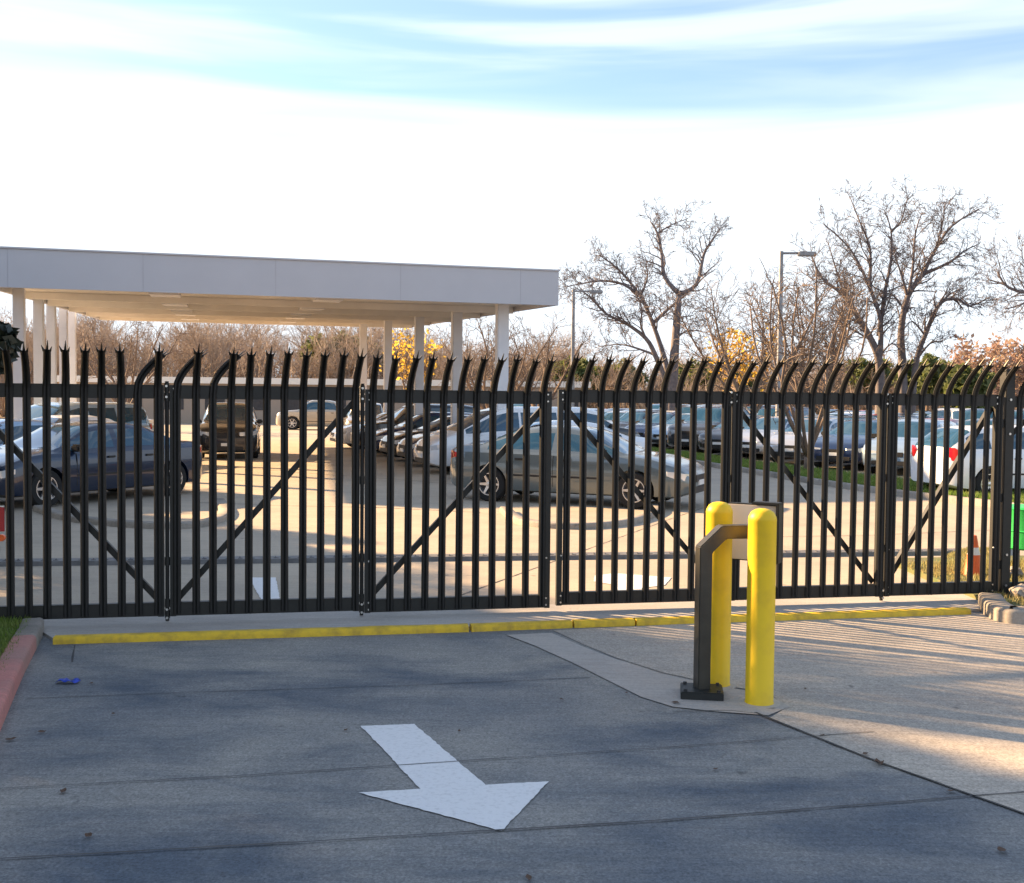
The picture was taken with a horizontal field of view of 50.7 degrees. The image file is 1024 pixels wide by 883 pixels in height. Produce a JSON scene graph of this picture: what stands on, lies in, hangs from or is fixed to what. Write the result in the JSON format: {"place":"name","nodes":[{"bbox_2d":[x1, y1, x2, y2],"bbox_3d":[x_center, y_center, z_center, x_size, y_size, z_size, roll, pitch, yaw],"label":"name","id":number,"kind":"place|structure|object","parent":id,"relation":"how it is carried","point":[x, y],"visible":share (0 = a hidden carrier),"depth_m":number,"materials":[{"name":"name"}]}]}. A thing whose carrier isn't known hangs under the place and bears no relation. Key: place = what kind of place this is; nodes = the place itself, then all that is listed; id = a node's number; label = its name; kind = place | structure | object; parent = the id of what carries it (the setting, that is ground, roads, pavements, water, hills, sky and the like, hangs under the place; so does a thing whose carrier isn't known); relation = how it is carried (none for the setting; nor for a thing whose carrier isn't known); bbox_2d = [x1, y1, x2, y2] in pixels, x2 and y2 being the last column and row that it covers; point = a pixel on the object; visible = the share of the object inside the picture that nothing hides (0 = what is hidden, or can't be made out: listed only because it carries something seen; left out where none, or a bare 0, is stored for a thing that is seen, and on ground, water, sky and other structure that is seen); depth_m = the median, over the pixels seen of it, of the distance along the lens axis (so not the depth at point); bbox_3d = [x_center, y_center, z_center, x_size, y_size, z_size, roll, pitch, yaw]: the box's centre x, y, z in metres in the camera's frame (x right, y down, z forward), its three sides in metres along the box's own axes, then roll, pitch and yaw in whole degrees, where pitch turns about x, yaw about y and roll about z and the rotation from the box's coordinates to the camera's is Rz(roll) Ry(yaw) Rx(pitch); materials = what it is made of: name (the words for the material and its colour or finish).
{"place":"outdoors","nodes":[
{"label":"outdoors","id":0,"kind":"place"},
{"bbox_2d":[0,615,30,671],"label":"verge","id":1,"kind":"structure","parent":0,"point":[5,634],"depth_m":8.32,"materials":[{"name":"green plant"}]},
{"bbox_3d":[-4.497,0.453,8.686,0.112,2.345,0.117,0,2,-11],"label":"gate post","id":2,"kind":"object","parent":1,"relation":"on","visible":0},
{"bbox_2d":[0,340,169,620],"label":"gate leaf","id":3,"kind":"object","parent":2,"relation":"attached to","point":[65,391],"visible":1,"depth_m":8.84,"materials":[{"name":"black metal"}]},
{"bbox_2d":[0,612,1023,882],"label":"driveway","id":4,"kind":"structure","parent":0,"point":[272,722],"depth_m":5.39,"materials":[{"name":"concrete"}]},
{"bbox_2d":[359,724,548,830],"bbox_3d":[-0.458,1.681,5.515,0.830,0.001,1.697,-1,3,-39],"label":"arrow marking","id":5,"kind":"object","parent":4,"relation":"on","point":[454,788],"visible":1,"depth_m":5.29,"materials":[{"name":"paint"}]},
{"bbox_2d":[53,607,970,644],"bbox_3d":[0.315,1.540,9.044,7.808,0.078,0.140,0,2,-11],"label":"yellow threshold strip","id":6,"kind":"object","parent":4,"relation":"on","point":[307,632],"visible":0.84,"depth_m":8.83,"materials":[{"name":"paint"}]},
{"bbox_2d":[0,645,1023,858],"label":"pavement joints","id":7,"kind":"object","parent":4,"relation":"on","point":[72,657],"visible":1,"depth_m":5.17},
{"bbox_2d":[508,633,789,714],"bbox_3d":[0.752,1.610,7.639,0.727,0.001,2.704,-1,3,-37],"label":"trench patch","id":8,"kind":"object","parent":4,"relation":"on","point":[651,685],"visible":0.88,"depth_m":7.39,"materials":[{"name":"concrete"}]},
{"bbox_2d":[680,524,747,700],"bbox_3d":[1.368,1.094,6.963,0.575,1.108,0.274,1,2,0],"label":"reader post","id":9,"kind":"object","parent":8,"relation":"on","point":[700,687],"visible":0.83,"depth_m":6.93,"materials":[{"name":"black metal"}]},
{"bbox_2d":[728,501,782,563],"bbox_3d":[1.643,0.611,7.341,0.365,0.410,0.090,2,3,30],"label":"card reader","id":10,"kind":"object","parent":9,"relation":"attached to","point":[741,512],"visible":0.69,"depth_m":7.35,"materials":[{"name":"beige metal"}]},
{"bbox_2d":[706,502,736,688],"bbox_3d":[1.381,1.029,7.244,0.273,1.256,0.273,1,2,0],"label":"bollard","id":11,"kind":"object","parent":8,"relation":"on","point":[717,513],"visible":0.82,"depth_m":7.17,"materials":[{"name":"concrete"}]},
{"bbox_2d":[738,508,780,707],"bbox_3d":[1.569,1.048,6.812,0.273,1.256,0.273,1,2,0],"label":"bollard","id":12,"kind":"object","parent":8,"relation":"on","point":[760,614],"visible":0.97,"depth_m":6.74,"materials":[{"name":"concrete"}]},
{"bbox_2d":[554,614,1023,812],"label":"driveway slab","id":13,"kind":"structure","parent":4,"relation":"on","point":[940,698],"depth_m":7.37,"materials":[{"name":"concrete"}]},
{"bbox_2d":[0,423,1023,608],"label":"lot pavement","id":14,"kind":"structure","parent":0,"point":[186,534],"depth_m":15.57,"materials":[{"name":"concrete"}]},
{"bbox_2d":[0,506,5,540],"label":"red sign","id":15,"kind":"object","parent":14,"relation":"on","point":[2,523],"visible":1,"depth_m":10.63,"materials":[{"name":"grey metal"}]},
{"bbox_2d":[0,320,22,374],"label":"live oak","id":16,"kind":"object","parent":14,"relation":"on","point":[8,333],"visible":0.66,"depth_m":15.51,"materials":[{"name":"green plant"}]},
{"bbox_2d":[0,419,54,445],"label":"parked sedan","id":17,"kind":"object","parent":14,"relation":"on","point":[18,427],"visible":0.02,"depth_m":21.31,"materials":[{"name":"silver paint"}]},
{"bbox_2d":[33,415,114,422],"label":"parked sedan","id":18,"kind":"object","parent":14,"relation":"on","point":[58,418],"visible":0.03,"depth_m":26.31,"materials":[{"name":"white paint"}]},
{"bbox_2d":[31,402,151,429],"bbox_3d":[-12.081,-0.206,29.354,2.146,1.740,5.038,1,2,22],"label":"parked minivan","id":19,"kind":"object","parent":14,"relation":"on","point":[56,409],"visible":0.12,"depth_m":29.30,"materials":[{"name":"blue paint"}]},
{"bbox_2d":[0,421,201,505],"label":"parked sedan","id":20,"kind":"object","parent":14,"relation":"on","point":[111,458],"visible":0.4,"depth_m":19.35,"materials":[{"name":"blue paint"}]},
{"bbox_2d":[58,317,195,402],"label":"bare tree","id":21,"kind":"object","parent":14,"relation":"on","point":[127,375],"visible":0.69,"depth_m":59.82,"materials":[{"name":"brown plant"}]},
{"bbox_2d":[33,498,226,528],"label":"island kerb","id":22,"kind":"structure","parent":14,"relation":"on","point":[204,522],"depth_m":16.15,"materials":[{"name":"concrete"}]},
{"bbox_2d":[200,402,262,457],"bbox_3d":[-9.178,-0.401,35.180,2.092,1.740,4.688,0,2,-12],"label":"parked suv","id":23,"kind":"object","parent":14,"relation":"on","point":[222,428],"visible":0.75,"depth_m":33.31,"materials":[{"name":"black paint"}]},
{"bbox_2d":[253,577,279,598],"bbox_3d":[-2.425,1.463,10.723,0.273,0.001,1.507,0,2,-17],"label":"arrow marking","id":24,"kind":"object","parent":14,"relation":"on","point":[258,584],"visible":0.65,"depth_m":10.81,"materials":[{"name":"paint"}]},
{"bbox_2d":[0,246,559,424],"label":"canopy","id":25,"kind":"object","parent":14,"relation":"on","point":[158,287],"visible":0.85,"depth_m":26.83,"materials":[{"name":"grey metal"}]},
{"bbox_2d":[276,400,343,429],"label":"parked pickup","id":26,"kind":"object","parent":14,"relation":"on","point":[330,415],"visible":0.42,"depth_m":64.85,"materials":[{"name":"beige paint"}]},
{"bbox_2d":[57,375,590,423],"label":"building","id":27,"kind":"structure","parent":14,"relation":"on","point":[186,409],"depth_m":78.73,"materials":[{"name":"grey metal"}]},
{"bbox_2d":[253,400,262,409],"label":"window","id":28,"kind":"structure","parent":27,"relation":"in","point":[257,404],"depth_m":78.76,"materials":[{"name":"grey glass"}]},
{"bbox_2d":[288,400,298,409],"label":"window","id":29,"kind":"structure","parent":27,"relation":"in","point":[292,404],"depth_m":79.09,"materials":[{"name":"grey glass"}]},
{"bbox_2d":[330,412,386,448],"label":"parked sedan","id":30,"kind":"object","parent":14,"relation":"on","point":[348,427],"visible":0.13,"depth_m":40.68,"materials":[{"name":"white paint"}]},
{"bbox_2d":[344,403,382,424],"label":"parked suv","id":31,"kind":"object","parent":14,"relation":"on","point":[348,416],"visible":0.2,"depth_m":47.10,"materials":[{"name":"beige paint"}]},
{"bbox_2d":[350,404,472,451],"bbox_3d":[-3.414,-0.495,39.057,4.688,1.740,2.092,0,2,-21],"label":"parked suv","id":32,"kind":"object","parent":14,"relation":"on","point":[399,415],"visible":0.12,"depth_m":38.49,"materials":[{"name":"black paint"}]},
{"bbox_2d":[379,328,444,403],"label":"yellow tree","id":33,"kind":"object","parent":14,"relation":"on","point":[404,363],"visible":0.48,"depth_m":65.40,"materials":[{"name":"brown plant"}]},
{"bbox_2d":[379,415,468,458],"bbox_3d":[-1.694,-0.131,34.025,4.818,1.430,2.038,0,2,-21],"label":"parked sedan","id":34,"kind":"object","parent":14,"relation":"on","point":[399,436],"visible":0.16,"depth_m":33.12,"materials":[{"name":"silver paint"}]},
{"bbox_2d":[376,412,471,456],"bbox_3d":[-2.737,-0.268,36.583,4.288,1.489,1.984,0,2,-19],"label":"parked hatchback","id":35,"kind":"object","parent":14,"relation":"on","point":[381,433],"visible":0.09,"depth_m":35.77,"materials":[{"name":"silver paint"}]},
{"bbox_2d":[397,422,455,458],"bbox_3d":[-0.885,-0.027,31.506,4.818,1.430,2.038,0,2,-21],"label":"parked sedan","id":36,"kind":"object","parent":14,"relation":"on","point":[401,445],"visible":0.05,"depth_m":30.69,"materials":[{"name":"silver paint"}]},
{"bbox_2d":[0,548,966,566],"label":"tyre spike strip","id":37,"kind":"object","parent":14,"relation":"on","point":[346,558],"visible":0.45,"depth_m":12.72,"materials":[{"name":"grey metal"}]},
{"bbox_2d":[427,306,581,409],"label":"bare tree","id":38,"kind":"object","parent":14,"relation":"on","point":[485,406],"visible":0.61,"depth_m":61.36,"materials":[{"name":"brown plant"}]},
{"bbox_2d":[414,406,604,470],"bbox_3d":[-0.017,-0.065,28.667,5.038,1.740,2.146,0,2,-20],"label":"parked minivan","id":39,"kind":"object","parent":14,"relation":"on","point":[484,431],"visible":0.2,"depth_m":27.71,"materials":[{"name":"white paint"}]},
{"bbox_2d":[471,320,593,405],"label":"bare tree","id":40,"kind":"object","parent":14,"relation":"on","point":[554,373],"visible":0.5,"depth_m":65.14,"materials":[{"name":"brown plant"}]},
{"bbox_2d":[465,420,644,447],"bbox_3d":[0.988,0.191,26.272,4.818,1.430,2.038,0,2,-21],"label":"parked sedan","id":41,"kind":"object","parent":14,"relation":"on","point":[639,441],"visible":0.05,"depth_m":26.09,"materials":[{"name":"white paint"}]},
{"bbox_2d":[450,425,703,508],"bbox_3d":[1.230,0.416,20.435,4.818,1.430,2.038,2,2,25],"label":"parked sedan","id":42,"kind":"object","parent":14,"relation":"on","point":[591,482],"visible":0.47,"depth_m":19.66,"materials":[{"name":"grey paint"}]},
{"bbox_2d":[500,502,657,528],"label":"island kerb","id":43,"kind":"structure","parent":14,"relation":"on","point":[517,518],"depth_m":16.43,"materials":[{"name":"concrete"}]},
{"bbox_2d":[571,290,602,406],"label":"lamp post","id":44,"kind":"object","parent":14,"relation":"on","point":[573,324],"visible":0.62,"depth_m":57.73,"materials":[{"name":"metal"}]},
{"bbox_2d":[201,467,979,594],"bbox_3d":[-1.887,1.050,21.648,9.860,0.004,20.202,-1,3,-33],"label":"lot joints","id":45,"kind":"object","parent":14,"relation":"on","point":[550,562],"visible":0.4,"depth_m":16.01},
{"bbox_2d":[604,411,627,422],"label":"parked sedan","id":46,"kind":"object","parent":14,"relation":"on","point":[608,416],"visible":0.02,"depth_m":51.26,"materials":[{"name":"grey paint"}]},
{"bbox_2d":[604,420,639,436],"bbox_3d":[2.547,-0.337,39.703,4.288,1.489,1.984,0,2,-18],"label":"parked hatchback","id":47,"kind":"object","parent":14,"relation":"on","point":[622,430],"visible":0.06,"depth_m":39.31,"materials":[{"name":"black paint"}]},
{"bbox_2d":[594,573,670,589],"bbox_3d":[1.290,1.480,11.201,0.862,0.001,1.434,1,2,0],"label":"arrow marking","id":48,"kind":"object","parent":14,"relation":"on","point":[637,581],"visible":0.49,"depth_m":11.43,"materials":[{"name":"paint"}]},
{"bbox_2d":[611,410,667,427],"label":"parked hatchback","id":49,"kind":"object","parent":14,"relation":"on","point":[624,419],"visible":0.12,"depth_m":48.56,"materials":[{"name":"silver paint"}]},
{"bbox_2d":[559,197,733,410],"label":"bare tree","id":50,"kind":"object","parent":14,"relation":"on","point":[674,348],"visible":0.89,"depth_m":60.05,"materials":[{"name":"grey plant"}]},
{"bbox_2d":[625,412,682,446],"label":"parked sedan","id":51,"kind":"object","parent":14,"relation":"on","point":[640,427],"visible":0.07,"depth_m":45.91,"materials":[{"name":"blue paint"}]},
{"bbox_2d":[652,413,689,449],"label":"parked sedan","id":52,"kind":"object","parent":14,"relation":"on","point":[655,434],"visible":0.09,"depth_m":43.33,"materials":[{"name":"silver paint"}]},
{"bbox_2d":[667,406,749,452],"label":"parked suv","id":53,"kind":"object","parent":14,"relation":"on","point":[716,420],"visible":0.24,"depth_m":40.75,"materials":[{"name":"grey paint"}]},
{"bbox_2d":[698,415,763,455],"bbox_3d":[8.609,-0.244,39.559,2.038,1.430,4.818,2,3,38],"label":"parked sedan","id":54,"kind":"object","parent":14,"relation":"on","point":[716,437],"visible":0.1,"depth_m":38.07,"materials":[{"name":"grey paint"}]},
{"bbox_2d":[701,322,787,405],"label":"yellow tree","id":55,"kind":"object","parent":14,"relation":"on","point":[743,369],"visible":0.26,"depth_m":71.80,"materials":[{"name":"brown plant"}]},
{"bbox_2d":[644,258,860,412],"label":"bare tree","id":56,"kind":"object","parent":14,"relation":"on","point":[727,366],"visible":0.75,"depth_m":49.36,"materials":[{"name":"brown plant"}]},
{"bbox_2d":[742,416,793,454],"bbox_3d":[9.177,-0.156,37.391,2.038,1.430,4.818,2,3,39],"label":"parked sedan","id":57,"kind":"object","parent":14,"relation":"on","point":[759,444],"visible":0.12,"depth_m":36.09,"materials":[{"name":"grey paint"}]},
{"bbox_2d":[757,407,815,416],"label":"parked suv","id":58,"kind":"object","parent":14,"relation":"on","point":[761,411],"visible":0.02,"depth_m":44.74,"materials":[{"name":"blue paint"}]},
{"bbox_2d":[775,251,816,415],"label":"lamp post","id":59,"kind":"object","parent":14,"relation":"on","point":[800,254],"visible":0.52,"depth_m":43.73,"materials":[{"name":"metal"}]},
{"bbox_2d":[770,418,845,463],"bbox_3d":[9.902,-0.054,34.895,2.038,1.430,4.818,2,3,37],"label":"parked sedan","id":60,"kind":"object","parent":14,"relation":"on","point":[789,442],"visible":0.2,"depth_m":33.43,"materials":[{"name":"grey paint"}]},
{"bbox_2d":[731,257,885,414],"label":"bare tree","id":61,"kind":"object","parent":14,"relation":"on","point":[835,348],"visible":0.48,"depth_m":53.15,"materials":[{"name":"brown plant"}]},
{"bbox_2d":[814,419,876,467],"bbox_3d":[10.580,0.049,32.387,2.038,1.430,4.818,2,3,39],"label":"parked sedan","id":62,"kind":"object","parent":14,"relation":"on","point":[847,445],"visible":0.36,"depth_m":30.87,"materials":[{"name":"blue paint"}]},
{"bbox_2d":[687,458,1022,506],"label":"strip kerb","id":63,"kind":"structure","parent":14,"relation":"on","point":[899,492],"depth_m":23.82,"materials":[{"name":"concrete"}]},
{"bbox_2d":[789,175,1009,412],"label":"bare tree","id":64,"kind":"object","parent":14,"relation":"on","point":[880,317],"visible":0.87,"depth_m":57.37,"materials":[{"name":"grey plant"}]},
{"bbox_2d":[862,419,956,472],"bbox_3d":[11.236,0.115,30.047,1.984,1.489,4.288,2,3,38],"label":"parked hatchback","id":65,"kind":"object","parent":14,"relation":"on","point":[914,439],"visible":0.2,"depth_m":29.06,"materials":[{"name":"white paint"}]},
{"bbox_2d":[889,352,948,409],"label":"evergreen tree","id":66,"kind":"object","parent":14,"relation":"on","point":[931,358],"visible":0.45,"depth_m":78.98,"materials":[{"name":"green plant"}]},
{"bbox_2d":[911,425,1023,492],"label":"parked hatchback","id":67,"kind":"object","parent":14,"relation":"on","point":[953,449],"visible":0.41,"depth_m":21.61,"materials":[{"name":"white paint"}]},
{"bbox_2d":[943,362,996,408],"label":"evergreen tree","id":68,"kind":"object","parent":14,"relation":"on","point":[963,377],"visible":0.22,"depth_m":59.22,"materials":[{"name":"green plant"}]},
{"bbox_2d":[958,409,992,419],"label":"parked suv","id":69,"kind":"object","parent":14,"relation":"on","point":[968,413],"visible":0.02,"depth_m":42.51,"materials":[{"name":"blue paint"}]},
{"bbox_2d":[947,333,1023,395],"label":"russet tree","id":70,"kind":"object","parent":14,"relation":"on","point":[969,354],"visible":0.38,"depth_m":74.08,"materials":[{"name":"brown plant"}]},
{"bbox_2d":[973,229,1023,344],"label":"bare tree","id":71,"kind":"object","parent":14,"relation":"on","point":[1009,287],"visible":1,"depth_m":51.43,"materials":[{"name":"grey plant"}]},
{"bbox_2d":[976,332,1023,392],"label":"russet tree","id":72,"kind":"object","parent":14,"relation":"on","point":[989,338],"visible":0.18,"depth_m":78.27,"materials":[{"name":"brown plant"}]},
{"bbox_2d":[1011,504,1023,565],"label":"green bin","id":73,"kind":"object","parent":14,"relation":"on","point":[1021,541],"visible":0.16,"depth_m":12.10,"materials":[{"name":"plastic"}]},
{"bbox_2d":[43,594,980,640],"bbox_3d":[0.299,1.554,9.528,9.400,0.072,0.844,0,2,-11],"label":"gate apron","id":74,"kind":"object","parent":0,"point":[53,628],"visible":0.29,"depth_m":9.39,"materials":[{"name":"concrete"}]},
{"bbox_2d":[170,343,366,615],"bbox_3d":[-2.037,0.350,9.047,1.609,2.311,0.370,0,2,-11],"label":"gate leaf","id":75,"kind":"object","parent":74,"relation":"on","point":[249,392],"visible":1,"depth_m":9.11,"materials":[{"name":"black metal"}]},
{"bbox_2d":[364,350,556,612],"bbox_3d":[-0.443,0.352,9.357,1.640,2.269,0.371,0,2,-11],"label":"gate leaf","id":76,"kind":"object","parent":74,"relation":"on","point":[461,396],"visible":1,"depth_m":9.42,"materials":[{"name":"black metal"}]},
{"bbox_2d":[555,350,744,605],"bbox_3d":[1.229,0.358,9.683,1.643,2.308,0.371,0,2,-11],"label":"gate leaf","id":77,"kind":"object","parent":74,"relation":"on","point":[632,397],"visible":0.93,"depth_m":9.72,"materials":[{"name":"black metal"}]},
{"bbox_2d":[730,353,905,600],"bbox_3d":[2.807,0.359,9.991,1.573,2.313,0.370,0,2,-11],"label":"gate leaf","id":78,"kind":"object","parent":74,"relation":"on","point":[799,398],"visible":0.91,"depth_m":10.06,"materials":[{"name":"black metal"}]},
{"bbox_2d":[0,0,1023,388],"label":"sky","id":79,"kind":"structure","parent":0,"point":[489,133],"materials":[{"name":"white"}]},
{"bbox_2d":[898,555,1023,605],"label":"verge","id":80,"kind":"structure","parent":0,"point":[937,579],"depth_m":11.77,"materials":[{"name":"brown plant"}]},
{"bbox_2d":[940,546,988,574],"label":"dry grass","id":81,"kind":"structure","parent":80,"relation":"on","point":[963,554],"depth_m":13.14,"materials":[{"name":"beige plant"}]},
{"bbox_2d":[964,535,979,575],"bbox_3d":[4.993,1.247,11.691,0.300,0.470,0.300,1,2,0],"label":"traffic cone","id":82,"kind":"object","parent":80,"relation":"on","point":[976,562],"visible":0.39,"depth_m":11.63,"materials":[{"name":"orange plastic"}]},
{"bbox_2d":[998,369,1015,594],"bbox_3d":[4.771,0.472,10.491,0.141,2.345,0.121,0,2,-11],"label":"gate post","id":83,"kind":"object","parent":80,"relation":"on","point":[1006,489],"visible":0.71,"depth_m":10.45,"materials":[{"name":"black metal"}]},
{"bbox_2d":[883,356,1022,596],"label":"gate leaf","id":84,"kind":"object","parent":83,"relation":"attached to","point":[909,399],"visible":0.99,"depth_m":10.32,"materials":[{"name":"black metal"}]},
{"bbox_2d":[1009,583,1023,598],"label":"rock","id":85,"kind":"object","parent":80,"relation":"on","point":[1018,590],"visible":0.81,"depth_m":10.28,"materials":[{"name":"stone"}]},
{"bbox_2d":[1010,381,1023,587],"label":"picket fence","id":86,"kind":"object","parent":80,"relation":"on","point":[1019,402],"visible":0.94,"depth_m":10.47,"materials":[{"name":"black metal"}]},
{"label":"wood floor","id":87,"kind":"structure","parent":0,"visible":0},
{"bbox_2d":[297,331,359,374],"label":"tree","id":88,"kind":"object","parent":87,"relation":"on","point":[308,342],"visible":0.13,"depth_m":98.16,"materials":[{"name":"green plant"}]},
{"bbox_2d":[0,298,1020,416],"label":"woodland","id":89,"kind":"object","parent":87,"relation":"on","point":[216,357],"visible":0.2,"depth_m":94.83,"materials":[{"name":"brown plant"}]},
{"bbox_2d":[552,355,600,389],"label":"evergreen tree","id":90,"kind":"object","parent":87,"relation":"on","point":[581,367],"visible":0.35,"depth_m":95.27,"materials":[{"name":"green plant"}]},
{"bbox_2d":[593,357,648,389],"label":"evergreen tree","id":91,"kind":"object","parent":87,"relation":"on","point":[633,370],"visible":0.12,"depth_m":96.87,"materials":[{"name":"green plant"}]},
{"bbox_2d":[678,358,713,390],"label":"evergreen tree","id":92,"kind":"object","parent":87,"relation":"on","point":[690,372],"visible":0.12,"depth_m":94.45,"materials":[{"name":"green plant"}]},
{"bbox_2d":[707,363,756,391],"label":"evergreen tree","id":93,"kind":"object","parent":87,"relation":"on","point":[750,383],"visible":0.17,"depth_m":90.82,"materials":[{"name":"green plant"}]},
{"bbox_2d":[844,357,895,391],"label":"evergreen tree","id":94,"kind":"object","parent":87,"relation":"on","point":[857,373],"visible":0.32,"depth_m":90.95,"materials":[{"name":"green plant"}]},
{"label":"ground","id":95,"kind":"structure","parent":0,"visible":0},
{"bbox_2d":[0,635,35,729],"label":"red kerb","id":96,"kind":"structure","parent":95,"relation":"on","point":[18,662],"depth_m":7.20,"materials":[{"name":"paint"}]},
{"bbox_2d":[12,618,43,648],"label":"kerb","id":97,"kind":"structure","parent":95,"relation":"on","point":[35,627],"depth_m":8.37,"materials":[{"name":"concrete"}]},
{"bbox_2d":[978,592,1023,623],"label":"kerb","id":98,"kind":"structure","parent":95,"relation":"on","point":[998,607],"depth_m":9.53,"materials":[{"name":"concrete"}]},
{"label":"grass strip","id":99,"kind":"structure","parent":0,"visible":0},
{"bbox_2d":[740,243,883,469],"bbox_3d":[7.934,-1.949,27.925,3.796,5.913,4.218,1,2,0],"label":"ornamental tree","id":100,"kind":"object","parent":99,"relation":"on","point":[818,428],"visible":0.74,"depth_m":27.95,"materials":[{"name":"brown plant"}]},
{"bbox_2d":[652,446,1023,503],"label":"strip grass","id":101,"kind":"structure","parent":99,"relation":"on","point":[803,472],"depth_m":26.22,"materials":[{"name":"green plant"}]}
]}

